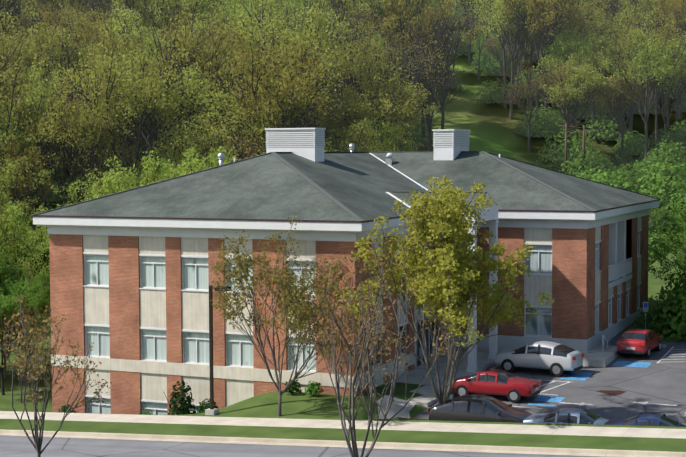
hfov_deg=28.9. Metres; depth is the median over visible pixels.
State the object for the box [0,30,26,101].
forest tree
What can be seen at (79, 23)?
forest tree
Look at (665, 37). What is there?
forest tree
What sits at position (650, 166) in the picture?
hill bush
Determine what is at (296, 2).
forest tree
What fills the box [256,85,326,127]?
forest tree
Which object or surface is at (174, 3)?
forest tree
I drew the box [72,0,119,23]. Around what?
forest tree
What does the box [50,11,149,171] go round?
forest tree
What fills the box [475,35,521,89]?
forest tree
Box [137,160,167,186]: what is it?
tree
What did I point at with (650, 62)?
forest tree
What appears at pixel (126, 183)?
tree
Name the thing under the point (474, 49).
hill bush
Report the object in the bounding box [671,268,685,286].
lot bush
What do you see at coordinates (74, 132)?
forest tree
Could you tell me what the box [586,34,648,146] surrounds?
forest tree
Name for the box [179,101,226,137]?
forest tree
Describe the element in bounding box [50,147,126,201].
tree
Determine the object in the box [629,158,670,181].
hill bush
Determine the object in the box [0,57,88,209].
forest tree
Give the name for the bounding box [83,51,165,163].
forest tree
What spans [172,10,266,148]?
forest tree
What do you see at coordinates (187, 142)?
forest tree
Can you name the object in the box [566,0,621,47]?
forest tree
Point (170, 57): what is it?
forest tree
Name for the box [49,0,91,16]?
forest tree
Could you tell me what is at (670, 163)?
hill bush
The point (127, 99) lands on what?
forest tree
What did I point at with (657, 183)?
hill bush
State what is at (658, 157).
hill bush
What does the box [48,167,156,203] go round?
tree
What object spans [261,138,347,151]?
tree
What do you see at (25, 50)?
forest tree
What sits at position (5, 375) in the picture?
bare tree
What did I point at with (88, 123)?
forest tree
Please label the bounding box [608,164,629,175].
hill bush
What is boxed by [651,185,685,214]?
hill bush
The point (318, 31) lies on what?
forest tree
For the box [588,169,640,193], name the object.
hill bush
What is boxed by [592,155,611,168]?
hill bush
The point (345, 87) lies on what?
forest tree
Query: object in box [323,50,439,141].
forest tree
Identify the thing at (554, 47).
forest tree
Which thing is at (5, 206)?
tree
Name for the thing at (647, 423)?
navy trim car
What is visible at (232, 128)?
forest tree
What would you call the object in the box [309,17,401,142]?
forest tree
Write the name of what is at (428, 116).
forest tree
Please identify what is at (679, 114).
forest tree
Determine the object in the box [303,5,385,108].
forest tree
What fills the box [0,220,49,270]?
tree
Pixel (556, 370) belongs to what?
silver suv trim
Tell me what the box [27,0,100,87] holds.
forest tree
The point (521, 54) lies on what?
forest tree
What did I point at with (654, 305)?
lot bush
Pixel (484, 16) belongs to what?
forest tree
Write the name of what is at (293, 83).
forest tree
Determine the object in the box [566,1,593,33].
forest tree
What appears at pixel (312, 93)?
forest tree
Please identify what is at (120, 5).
forest tree
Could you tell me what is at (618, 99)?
forest tree
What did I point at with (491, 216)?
portico
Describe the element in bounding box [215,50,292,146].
forest tree
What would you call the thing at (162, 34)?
forest tree
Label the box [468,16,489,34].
hill bush
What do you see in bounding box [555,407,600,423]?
blue car
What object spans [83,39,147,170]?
forest tree
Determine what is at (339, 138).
forest tree
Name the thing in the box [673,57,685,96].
forest tree
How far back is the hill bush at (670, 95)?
219.37 m
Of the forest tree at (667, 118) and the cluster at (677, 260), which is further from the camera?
the forest tree at (667, 118)
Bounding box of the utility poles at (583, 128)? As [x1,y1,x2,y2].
[461,32,635,189]
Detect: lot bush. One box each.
[634,290,685,336]
[648,298,685,342]
[649,286,685,341]
[655,289,684,325]
[659,263,685,305]
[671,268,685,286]
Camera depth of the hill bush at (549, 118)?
195.11 m
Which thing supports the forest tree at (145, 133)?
on the terrain
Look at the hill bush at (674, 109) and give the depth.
212.15 m
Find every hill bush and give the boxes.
[0,151,63,175]
[12,198,31,222]
[25,168,75,200]
[30,188,87,231]
[37,183,60,201]
[133,133,179,167]
[149,119,190,140]
[211,128,256,158]
[395,114,437,150]
[402,124,433,147]
[421,0,455,16]
[427,68,461,88]
[443,35,467,55]
[444,7,466,28]
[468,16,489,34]
[471,30,497,48]
[471,33,501,53]
[471,44,519,73]
[471,45,510,67]
[472,80,509,103]
[481,55,515,76]
[483,50,517,71]
[496,90,515,103]
[506,74,539,98]
[513,119,541,135]
[514,67,557,103]
[514,69,547,96]
[516,104,568,137]
[530,108,561,129]
[536,128,596,167]
[539,109,564,129]
[551,157,574,172]
[559,148,614,179]
[566,155,617,182]
[576,169,612,185]
[585,111,630,140]
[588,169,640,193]
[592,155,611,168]
[596,169,641,190]
[607,147,636,164]
[607,160,657,196]
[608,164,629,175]
[614,130,653,155]
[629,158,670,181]
[630,96,659,114]
[634,153,652,167]
[634,161,685,206]
[636,164,671,188]
[642,140,685,177]
[643,152,666,165]
[648,221,665,243]
[648,230,670,261]
[648,233,677,258]
[649,128,670,144]
[649,208,677,228]
[649,212,658,231]
[650,133,685,155]
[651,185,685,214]
[657,143,684,161]
[659,155,680,174]
[662,120,685,146]
[665,190,685,219]
[669,82,684,98]
[670,98,685,111]
[676,90,685,110]
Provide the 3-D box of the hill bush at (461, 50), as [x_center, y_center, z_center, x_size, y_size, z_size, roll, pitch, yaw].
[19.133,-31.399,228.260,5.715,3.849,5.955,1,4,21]
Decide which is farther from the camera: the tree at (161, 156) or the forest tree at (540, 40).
the forest tree at (540, 40)
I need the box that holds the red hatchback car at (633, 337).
[617,328,660,353]
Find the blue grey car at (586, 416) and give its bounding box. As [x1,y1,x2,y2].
[523,408,607,424]
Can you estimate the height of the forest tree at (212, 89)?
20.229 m
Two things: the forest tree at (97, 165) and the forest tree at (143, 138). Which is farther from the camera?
the forest tree at (143, 138)
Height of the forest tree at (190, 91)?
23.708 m
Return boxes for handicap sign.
[643,302,647,328]
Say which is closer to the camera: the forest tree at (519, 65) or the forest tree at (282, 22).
the forest tree at (282, 22)
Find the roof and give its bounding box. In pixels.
[32,151,660,221]
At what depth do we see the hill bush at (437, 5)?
267.82 m
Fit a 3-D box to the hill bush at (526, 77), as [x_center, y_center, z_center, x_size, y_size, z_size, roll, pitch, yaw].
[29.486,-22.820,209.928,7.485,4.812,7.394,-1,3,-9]
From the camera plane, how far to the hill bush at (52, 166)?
162.28 m
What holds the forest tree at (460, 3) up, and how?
on the terrain
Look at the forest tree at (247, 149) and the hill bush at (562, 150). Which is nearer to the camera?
the forest tree at (247, 149)
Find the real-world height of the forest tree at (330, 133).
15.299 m
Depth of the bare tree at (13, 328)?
79.31 m
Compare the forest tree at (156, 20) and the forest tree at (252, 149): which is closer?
the forest tree at (252, 149)
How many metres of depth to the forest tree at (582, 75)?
182.22 m
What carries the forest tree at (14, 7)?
on the terrain
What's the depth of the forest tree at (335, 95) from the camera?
173.22 m
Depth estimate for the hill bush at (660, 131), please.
195.00 m
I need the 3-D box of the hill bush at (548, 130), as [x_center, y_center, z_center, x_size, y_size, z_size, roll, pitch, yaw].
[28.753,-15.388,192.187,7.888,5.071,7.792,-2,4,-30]
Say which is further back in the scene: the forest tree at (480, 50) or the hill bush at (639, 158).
the forest tree at (480, 50)
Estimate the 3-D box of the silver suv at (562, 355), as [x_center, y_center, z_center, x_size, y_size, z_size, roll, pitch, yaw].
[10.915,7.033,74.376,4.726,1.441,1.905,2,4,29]
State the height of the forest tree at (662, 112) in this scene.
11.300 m
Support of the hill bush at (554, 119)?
on the terrain
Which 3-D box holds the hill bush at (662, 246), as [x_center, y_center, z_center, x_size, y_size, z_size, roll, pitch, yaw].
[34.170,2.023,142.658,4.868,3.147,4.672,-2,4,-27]
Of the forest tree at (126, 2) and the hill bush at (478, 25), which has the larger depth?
the hill bush at (478, 25)
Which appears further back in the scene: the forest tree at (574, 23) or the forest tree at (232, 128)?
the forest tree at (574, 23)
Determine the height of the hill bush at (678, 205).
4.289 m
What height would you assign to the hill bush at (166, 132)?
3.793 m
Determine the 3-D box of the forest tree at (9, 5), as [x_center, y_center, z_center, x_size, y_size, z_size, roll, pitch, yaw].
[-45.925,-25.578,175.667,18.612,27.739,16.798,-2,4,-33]
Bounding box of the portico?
[425,193,498,372]
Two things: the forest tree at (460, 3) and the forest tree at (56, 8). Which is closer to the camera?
the forest tree at (56, 8)
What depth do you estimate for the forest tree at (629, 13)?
202.55 m
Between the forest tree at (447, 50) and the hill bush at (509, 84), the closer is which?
the forest tree at (447, 50)
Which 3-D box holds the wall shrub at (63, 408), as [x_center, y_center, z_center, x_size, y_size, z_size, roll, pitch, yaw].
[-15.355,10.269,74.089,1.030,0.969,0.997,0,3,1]
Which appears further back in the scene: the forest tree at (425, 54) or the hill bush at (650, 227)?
the forest tree at (425, 54)
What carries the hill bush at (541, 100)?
on the terrain
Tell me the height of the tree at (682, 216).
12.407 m
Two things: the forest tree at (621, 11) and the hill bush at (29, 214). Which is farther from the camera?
the forest tree at (621, 11)
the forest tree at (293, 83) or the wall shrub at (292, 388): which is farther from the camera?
the forest tree at (293, 83)
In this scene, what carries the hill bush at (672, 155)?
on the terrain
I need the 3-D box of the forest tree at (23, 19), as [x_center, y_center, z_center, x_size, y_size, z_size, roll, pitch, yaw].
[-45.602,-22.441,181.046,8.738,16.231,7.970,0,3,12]
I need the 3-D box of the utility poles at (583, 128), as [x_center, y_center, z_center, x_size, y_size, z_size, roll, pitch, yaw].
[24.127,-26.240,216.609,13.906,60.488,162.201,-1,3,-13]
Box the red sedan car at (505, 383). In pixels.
[447,369,539,396]
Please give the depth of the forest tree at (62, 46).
154.35 m
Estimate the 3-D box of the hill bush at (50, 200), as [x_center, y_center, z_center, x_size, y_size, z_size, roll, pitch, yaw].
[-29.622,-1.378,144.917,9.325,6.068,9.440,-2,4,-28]
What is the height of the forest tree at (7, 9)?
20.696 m
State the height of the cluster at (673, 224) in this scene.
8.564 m
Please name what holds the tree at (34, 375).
on the terrain
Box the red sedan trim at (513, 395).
[447,368,541,402]
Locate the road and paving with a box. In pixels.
[0,333,685,456]
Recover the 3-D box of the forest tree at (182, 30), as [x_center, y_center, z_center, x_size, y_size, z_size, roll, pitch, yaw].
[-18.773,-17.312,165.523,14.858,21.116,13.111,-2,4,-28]
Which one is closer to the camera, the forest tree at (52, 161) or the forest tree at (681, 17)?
the forest tree at (52, 161)
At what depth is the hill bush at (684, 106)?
208.53 m
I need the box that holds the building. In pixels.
[32,199,659,414]
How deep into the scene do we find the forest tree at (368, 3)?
182.08 m
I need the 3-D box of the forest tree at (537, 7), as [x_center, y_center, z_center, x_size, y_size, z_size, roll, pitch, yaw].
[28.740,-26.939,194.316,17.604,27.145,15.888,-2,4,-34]
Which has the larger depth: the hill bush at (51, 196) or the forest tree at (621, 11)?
the forest tree at (621, 11)
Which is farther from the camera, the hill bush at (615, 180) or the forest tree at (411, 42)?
the forest tree at (411, 42)
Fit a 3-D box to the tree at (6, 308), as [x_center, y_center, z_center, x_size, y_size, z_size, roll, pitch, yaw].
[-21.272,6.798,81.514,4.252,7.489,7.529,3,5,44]
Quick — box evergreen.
[163,376,195,414]
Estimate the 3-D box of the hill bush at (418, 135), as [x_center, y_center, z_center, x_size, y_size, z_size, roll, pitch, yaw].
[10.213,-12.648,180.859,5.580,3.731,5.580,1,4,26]
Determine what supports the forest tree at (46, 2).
on the terrain
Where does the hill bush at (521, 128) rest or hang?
on the terrain
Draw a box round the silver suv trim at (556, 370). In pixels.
[494,344,583,376]
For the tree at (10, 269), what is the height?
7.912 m
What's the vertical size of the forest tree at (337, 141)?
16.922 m
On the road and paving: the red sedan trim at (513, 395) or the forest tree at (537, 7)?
the red sedan trim at (513, 395)
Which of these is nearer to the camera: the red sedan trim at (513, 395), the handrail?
the red sedan trim at (513, 395)
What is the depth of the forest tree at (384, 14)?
187.77 m
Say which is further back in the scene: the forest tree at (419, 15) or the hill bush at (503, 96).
the hill bush at (503, 96)
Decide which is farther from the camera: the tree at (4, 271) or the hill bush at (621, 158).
the hill bush at (621, 158)
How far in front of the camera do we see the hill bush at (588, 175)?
164.94 m
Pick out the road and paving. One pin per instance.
(609, 383)
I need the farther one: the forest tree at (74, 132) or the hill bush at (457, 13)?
the hill bush at (457, 13)
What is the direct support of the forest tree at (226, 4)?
on the terrain
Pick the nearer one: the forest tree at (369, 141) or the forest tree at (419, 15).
the forest tree at (369, 141)
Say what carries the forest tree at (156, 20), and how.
on the terrain
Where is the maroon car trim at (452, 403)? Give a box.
[427,394,523,422]
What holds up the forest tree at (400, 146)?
on the terrain
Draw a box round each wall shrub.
[58,404,75,412]
[139,410,152,414]
[285,379,301,394]
[305,381,323,395]
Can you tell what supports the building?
on the terrain
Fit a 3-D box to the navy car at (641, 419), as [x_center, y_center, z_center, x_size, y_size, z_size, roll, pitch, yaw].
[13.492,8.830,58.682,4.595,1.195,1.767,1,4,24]
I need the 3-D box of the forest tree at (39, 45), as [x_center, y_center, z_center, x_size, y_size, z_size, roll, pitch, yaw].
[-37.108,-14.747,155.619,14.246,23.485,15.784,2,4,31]
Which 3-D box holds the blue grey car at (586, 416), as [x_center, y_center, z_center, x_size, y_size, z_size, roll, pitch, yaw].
[10.289,8.764,60.090,4.595,1.195,1.767,1,4,24]
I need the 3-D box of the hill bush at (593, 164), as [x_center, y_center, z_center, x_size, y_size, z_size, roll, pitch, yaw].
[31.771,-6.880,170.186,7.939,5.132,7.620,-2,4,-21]
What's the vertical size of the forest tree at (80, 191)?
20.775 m
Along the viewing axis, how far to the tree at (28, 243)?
97.83 m
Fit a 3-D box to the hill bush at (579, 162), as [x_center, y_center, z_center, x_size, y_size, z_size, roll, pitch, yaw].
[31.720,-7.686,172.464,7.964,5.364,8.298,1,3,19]
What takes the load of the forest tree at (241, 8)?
on the terrain
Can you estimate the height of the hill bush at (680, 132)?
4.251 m
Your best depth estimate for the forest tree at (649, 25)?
216.93 m
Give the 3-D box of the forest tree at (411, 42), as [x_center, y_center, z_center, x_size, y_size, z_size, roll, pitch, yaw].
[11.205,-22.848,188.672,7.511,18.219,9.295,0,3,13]
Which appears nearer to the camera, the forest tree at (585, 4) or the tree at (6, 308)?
the tree at (6, 308)
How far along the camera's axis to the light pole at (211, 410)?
66.08 m
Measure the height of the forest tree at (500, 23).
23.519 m
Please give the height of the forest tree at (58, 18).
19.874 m
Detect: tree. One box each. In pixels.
[0,0,29,56]
[0,0,49,39]
[0,0,76,196]
[0,1,91,50]
[0,5,38,36]
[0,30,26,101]
[0,30,70,104]
[0,32,33,99]
[0,56,96,183]
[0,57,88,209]
[0,67,70,259]
[0,131,61,262]
[0,155,53,245]
[0,160,23,262]
[0,192,23,262]
[0,201,49,353]
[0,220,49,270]
[0,249,49,317]
[0,265,50,378]
[0,266,50,383]
[0,281,50,394]
[0,293,50,402]
[0,295,111,456]
[1,0,25,15]
[2,265,22,318]
[4,71,143,199]
[6,1,99,159]
[7,1,72,38]
[11,3,76,62]
[16,0,78,16]
[18,60,154,202]
[21,226,49,287]
[24,97,142,205]
[27,0,73,26]
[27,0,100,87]
[28,0,89,26]
[28,116,73,239]
[28,201,76,258]
[34,0,68,9]
[37,27,128,192]
[41,164,180,242]
[45,69,84,176]
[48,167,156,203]
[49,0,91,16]
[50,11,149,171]
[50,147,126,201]
[51,0,210,161]
[54,0,167,30]
[54,41,185,170]
[56,1,143,51]
[57,147,207,205]
[59,133,162,197]
[65,0,140,42]
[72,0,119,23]
[73,59,193,165]
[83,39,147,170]
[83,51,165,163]
[84,39,226,158]
[86,0,147,41]
[92,0,215,36]
[96,0,119,19]
[107,0,148,20]
[117,148,185,186]
[128,0,218,41]
[132,2,208,33]
[135,34,208,157]
[136,20,197,54]
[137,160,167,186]
[138,4,234,149]
[140,15,212,142]
[142,0,174,36]
[142,0,289,136]
[142,5,233,113]
[153,114,236,176]
[162,34,255,149]
[172,0,228,110]
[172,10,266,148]
[176,146,264,171]
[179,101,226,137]
[181,71,318,158]
[181,114,265,167]
[194,30,341,143]
[201,0,307,144]
[202,0,282,15]
[206,58,252,141]
[209,216,400,416]
[210,0,352,125]
[212,0,308,128]
[214,42,355,142]
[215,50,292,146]
[221,0,292,21]
[225,46,338,127]
[225,131,264,162]
[249,3,302,43]
[250,7,305,54]
[255,122,364,151]
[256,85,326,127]
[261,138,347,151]
[267,0,386,80]
[275,0,338,47]
[290,0,380,56]
[301,238,458,456]
[302,74,356,127]
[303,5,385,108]
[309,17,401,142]
[309,68,345,143]
[310,123,362,151]
[311,84,390,150]
[314,0,378,81]
[318,0,350,92]
[321,81,395,147]
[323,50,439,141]
[326,116,385,151]
[331,78,370,102]
[335,0,407,38]
[335,176,554,403]
[339,0,485,114]
[340,108,416,151]
[343,24,394,87]
[343,27,458,128]
[345,0,441,80]
[345,30,442,125]
[376,135,424,150]
[377,24,417,87]
[387,0,442,118]
[389,1,475,128]
[395,47,467,150]
[396,9,472,150]
[406,3,436,112]
[450,0,481,62]
[462,0,473,17]
[462,10,499,79]
[467,0,567,118]
[469,0,528,107]
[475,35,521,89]
[479,2,494,44]
[488,11,533,102]
[494,0,589,132]
[494,13,548,107]
[497,60,566,151]
[499,29,525,79]
[500,0,614,114]
[507,1,575,115]
[523,21,582,107]
[525,49,607,144]
[532,53,607,150]
[538,26,604,136]
[559,23,622,133]
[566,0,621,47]
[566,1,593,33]
[571,0,656,116]
[573,0,619,36]
[573,0,645,66]
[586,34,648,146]
[588,0,629,38]
[588,8,685,150]
[592,66,653,161]
[593,0,685,116]
[594,13,685,160]
[595,8,679,131]
[596,0,656,67]
[617,2,660,105]
[636,3,668,39]
[638,0,684,119]
[645,24,684,127]
[647,79,685,133]
[652,0,685,55]
[655,147,685,246]
[658,34,685,131]
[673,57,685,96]
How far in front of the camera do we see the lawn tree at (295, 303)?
63.77 m
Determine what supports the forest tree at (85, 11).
on the terrain
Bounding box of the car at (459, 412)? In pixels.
[429,394,531,422]
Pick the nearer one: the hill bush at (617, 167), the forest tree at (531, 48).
the hill bush at (617, 167)
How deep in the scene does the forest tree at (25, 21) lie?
173.29 m
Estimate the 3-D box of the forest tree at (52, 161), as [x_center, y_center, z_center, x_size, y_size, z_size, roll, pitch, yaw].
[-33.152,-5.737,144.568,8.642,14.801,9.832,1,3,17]
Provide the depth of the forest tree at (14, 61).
139.85 m
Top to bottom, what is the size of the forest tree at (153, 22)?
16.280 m
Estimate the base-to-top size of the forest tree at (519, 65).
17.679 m
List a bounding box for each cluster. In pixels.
[644,221,685,289]
[651,193,685,255]
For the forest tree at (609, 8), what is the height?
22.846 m
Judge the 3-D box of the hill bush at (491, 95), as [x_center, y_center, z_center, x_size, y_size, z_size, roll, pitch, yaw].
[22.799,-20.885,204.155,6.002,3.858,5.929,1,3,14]
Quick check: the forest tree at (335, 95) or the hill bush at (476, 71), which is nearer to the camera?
the forest tree at (335, 95)
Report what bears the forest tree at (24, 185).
on the terrain
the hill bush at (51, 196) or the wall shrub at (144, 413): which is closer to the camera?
the wall shrub at (144, 413)
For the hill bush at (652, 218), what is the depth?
149.55 m
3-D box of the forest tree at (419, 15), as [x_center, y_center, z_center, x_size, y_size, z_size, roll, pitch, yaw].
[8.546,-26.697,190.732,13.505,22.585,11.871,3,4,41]
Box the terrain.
[0,0,685,428]
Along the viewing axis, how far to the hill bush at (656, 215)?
150.46 m
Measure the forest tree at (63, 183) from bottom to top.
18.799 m
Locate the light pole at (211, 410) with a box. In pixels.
[205,285,230,414]
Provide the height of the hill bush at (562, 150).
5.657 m
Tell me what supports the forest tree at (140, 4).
on the terrain
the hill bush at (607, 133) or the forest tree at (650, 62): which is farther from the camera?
the hill bush at (607, 133)
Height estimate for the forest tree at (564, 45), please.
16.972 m
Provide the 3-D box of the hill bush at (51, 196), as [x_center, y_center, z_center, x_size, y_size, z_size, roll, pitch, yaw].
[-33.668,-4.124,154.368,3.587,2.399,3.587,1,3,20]
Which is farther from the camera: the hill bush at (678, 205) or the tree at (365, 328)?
the hill bush at (678, 205)
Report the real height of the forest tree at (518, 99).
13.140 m
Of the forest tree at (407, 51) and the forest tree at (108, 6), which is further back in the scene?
the forest tree at (108, 6)
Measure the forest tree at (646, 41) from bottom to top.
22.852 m
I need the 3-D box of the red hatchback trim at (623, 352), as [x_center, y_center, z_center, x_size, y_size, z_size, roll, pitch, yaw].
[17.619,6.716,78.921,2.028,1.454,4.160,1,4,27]
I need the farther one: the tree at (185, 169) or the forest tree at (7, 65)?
the forest tree at (7, 65)
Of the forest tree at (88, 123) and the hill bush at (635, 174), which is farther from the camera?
the hill bush at (635, 174)
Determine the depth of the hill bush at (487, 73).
217.06 m
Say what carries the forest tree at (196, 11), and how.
on the terrain
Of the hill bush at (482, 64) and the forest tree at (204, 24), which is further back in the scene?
the hill bush at (482, 64)
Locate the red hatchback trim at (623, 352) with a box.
[617,328,660,357]
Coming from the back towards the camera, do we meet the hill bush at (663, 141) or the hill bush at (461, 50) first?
the hill bush at (461, 50)
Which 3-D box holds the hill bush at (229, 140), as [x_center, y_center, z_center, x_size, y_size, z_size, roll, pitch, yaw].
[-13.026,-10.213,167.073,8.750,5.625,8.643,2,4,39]
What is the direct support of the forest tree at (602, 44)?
on the terrain
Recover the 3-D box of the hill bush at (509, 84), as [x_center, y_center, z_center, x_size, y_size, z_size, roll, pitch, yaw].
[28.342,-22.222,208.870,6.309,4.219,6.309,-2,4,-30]
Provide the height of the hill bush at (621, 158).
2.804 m
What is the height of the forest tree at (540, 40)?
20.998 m
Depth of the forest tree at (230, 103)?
153.41 m
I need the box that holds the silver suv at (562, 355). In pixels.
[494,341,582,370]
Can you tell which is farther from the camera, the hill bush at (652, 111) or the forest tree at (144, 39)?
the hill bush at (652, 111)
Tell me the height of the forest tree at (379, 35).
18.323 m
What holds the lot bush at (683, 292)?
on the terrain
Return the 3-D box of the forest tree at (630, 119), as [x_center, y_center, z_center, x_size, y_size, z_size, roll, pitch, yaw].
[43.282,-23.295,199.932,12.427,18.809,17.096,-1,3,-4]
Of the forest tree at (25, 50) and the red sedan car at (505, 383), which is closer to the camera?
the red sedan car at (505, 383)
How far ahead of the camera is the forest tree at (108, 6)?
176.36 m
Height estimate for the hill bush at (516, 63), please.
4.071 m
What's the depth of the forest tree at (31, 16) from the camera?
185.06 m
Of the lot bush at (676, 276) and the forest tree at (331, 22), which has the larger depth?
the forest tree at (331, 22)
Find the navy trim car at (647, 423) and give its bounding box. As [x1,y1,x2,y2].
[634,413,678,425]
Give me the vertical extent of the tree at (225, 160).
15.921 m
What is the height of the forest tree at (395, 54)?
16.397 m
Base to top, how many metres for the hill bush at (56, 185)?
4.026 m
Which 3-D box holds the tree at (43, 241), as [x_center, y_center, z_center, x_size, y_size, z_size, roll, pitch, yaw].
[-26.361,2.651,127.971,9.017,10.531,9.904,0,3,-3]
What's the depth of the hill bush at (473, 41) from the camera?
235.67 m
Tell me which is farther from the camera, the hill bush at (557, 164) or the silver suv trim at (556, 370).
the hill bush at (557, 164)
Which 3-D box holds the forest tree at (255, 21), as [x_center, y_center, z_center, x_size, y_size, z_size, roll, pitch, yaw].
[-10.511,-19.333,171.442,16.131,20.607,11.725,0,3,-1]
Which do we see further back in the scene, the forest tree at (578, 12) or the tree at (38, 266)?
the forest tree at (578, 12)
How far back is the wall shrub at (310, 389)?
67.61 m
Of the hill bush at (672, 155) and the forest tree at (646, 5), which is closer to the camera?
the hill bush at (672, 155)
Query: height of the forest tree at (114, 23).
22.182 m
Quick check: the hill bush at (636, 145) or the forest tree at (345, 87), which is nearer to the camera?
the forest tree at (345, 87)
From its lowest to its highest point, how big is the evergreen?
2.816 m
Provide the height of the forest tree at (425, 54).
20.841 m
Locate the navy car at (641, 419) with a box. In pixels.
[604,414,685,426]
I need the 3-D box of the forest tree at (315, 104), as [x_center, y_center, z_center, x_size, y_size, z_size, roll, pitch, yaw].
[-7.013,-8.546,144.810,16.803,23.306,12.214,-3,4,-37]
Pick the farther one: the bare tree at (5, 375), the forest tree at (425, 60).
the forest tree at (425, 60)
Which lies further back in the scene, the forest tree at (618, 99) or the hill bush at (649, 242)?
the forest tree at (618, 99)
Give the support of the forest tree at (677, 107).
on the terrain
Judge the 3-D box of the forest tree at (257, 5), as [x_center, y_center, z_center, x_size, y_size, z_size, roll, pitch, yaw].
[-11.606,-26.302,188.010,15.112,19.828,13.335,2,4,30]
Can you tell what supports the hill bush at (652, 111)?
on the terrain
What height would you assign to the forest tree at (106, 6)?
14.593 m
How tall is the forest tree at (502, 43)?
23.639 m
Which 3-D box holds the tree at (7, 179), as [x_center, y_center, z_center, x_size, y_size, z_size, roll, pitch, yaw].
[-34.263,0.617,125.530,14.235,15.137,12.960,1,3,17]
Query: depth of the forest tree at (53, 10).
183.48 m
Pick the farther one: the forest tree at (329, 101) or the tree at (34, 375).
the forest tree at (329, 101)
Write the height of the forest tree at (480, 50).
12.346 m
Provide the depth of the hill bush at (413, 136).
175.56 m
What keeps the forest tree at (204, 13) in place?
on the terrain
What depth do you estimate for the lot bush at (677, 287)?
95.30 m
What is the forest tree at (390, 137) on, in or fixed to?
on the terrain
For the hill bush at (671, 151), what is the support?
on the terrain
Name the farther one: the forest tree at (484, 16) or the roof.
the forest tree at (484, 16)
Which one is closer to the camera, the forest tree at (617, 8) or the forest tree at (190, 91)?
the forest tree at (190, 91)
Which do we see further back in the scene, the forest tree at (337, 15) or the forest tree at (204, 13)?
the forest tree at (337, 15)
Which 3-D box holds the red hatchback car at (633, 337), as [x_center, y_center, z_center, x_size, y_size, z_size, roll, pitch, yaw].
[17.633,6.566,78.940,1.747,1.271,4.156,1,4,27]
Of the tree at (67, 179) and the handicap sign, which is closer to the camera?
the handicap sign
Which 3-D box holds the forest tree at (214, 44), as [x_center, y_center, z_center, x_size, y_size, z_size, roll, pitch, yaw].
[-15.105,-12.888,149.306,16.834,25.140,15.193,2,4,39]
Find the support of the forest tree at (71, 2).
on the terrain
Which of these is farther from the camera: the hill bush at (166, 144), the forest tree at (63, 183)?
the hill bush at (166, 144)
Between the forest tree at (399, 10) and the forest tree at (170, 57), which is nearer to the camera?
the forest tree at (170, 57)
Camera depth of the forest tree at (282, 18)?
182.22 m
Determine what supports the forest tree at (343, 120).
on the terrain
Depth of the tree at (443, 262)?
60.69 m
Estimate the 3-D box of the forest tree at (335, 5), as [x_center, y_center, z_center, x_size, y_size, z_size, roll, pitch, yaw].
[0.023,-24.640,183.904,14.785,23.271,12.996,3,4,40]
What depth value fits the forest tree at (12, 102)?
137.27 m
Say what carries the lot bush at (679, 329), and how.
on the terrain
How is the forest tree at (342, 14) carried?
on the terrain
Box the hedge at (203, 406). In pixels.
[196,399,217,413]
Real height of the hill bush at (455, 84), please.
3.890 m
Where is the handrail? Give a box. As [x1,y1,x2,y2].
[602,335,611,351]
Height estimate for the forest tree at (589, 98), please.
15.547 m
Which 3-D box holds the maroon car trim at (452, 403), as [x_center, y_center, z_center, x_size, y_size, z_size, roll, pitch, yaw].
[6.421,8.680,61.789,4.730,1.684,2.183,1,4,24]
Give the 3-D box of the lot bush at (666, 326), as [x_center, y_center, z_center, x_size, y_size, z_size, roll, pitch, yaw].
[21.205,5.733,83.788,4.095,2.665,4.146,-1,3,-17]
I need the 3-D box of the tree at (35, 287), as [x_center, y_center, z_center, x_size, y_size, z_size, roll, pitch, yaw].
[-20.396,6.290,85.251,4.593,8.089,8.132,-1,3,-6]
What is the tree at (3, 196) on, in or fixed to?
on the terrain
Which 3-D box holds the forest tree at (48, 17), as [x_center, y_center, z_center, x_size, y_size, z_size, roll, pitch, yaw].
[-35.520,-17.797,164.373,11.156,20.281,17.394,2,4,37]
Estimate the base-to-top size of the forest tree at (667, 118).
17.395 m
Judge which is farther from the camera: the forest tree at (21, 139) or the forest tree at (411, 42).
the forest tree at (411, 42)
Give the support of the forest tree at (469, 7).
on the terrain

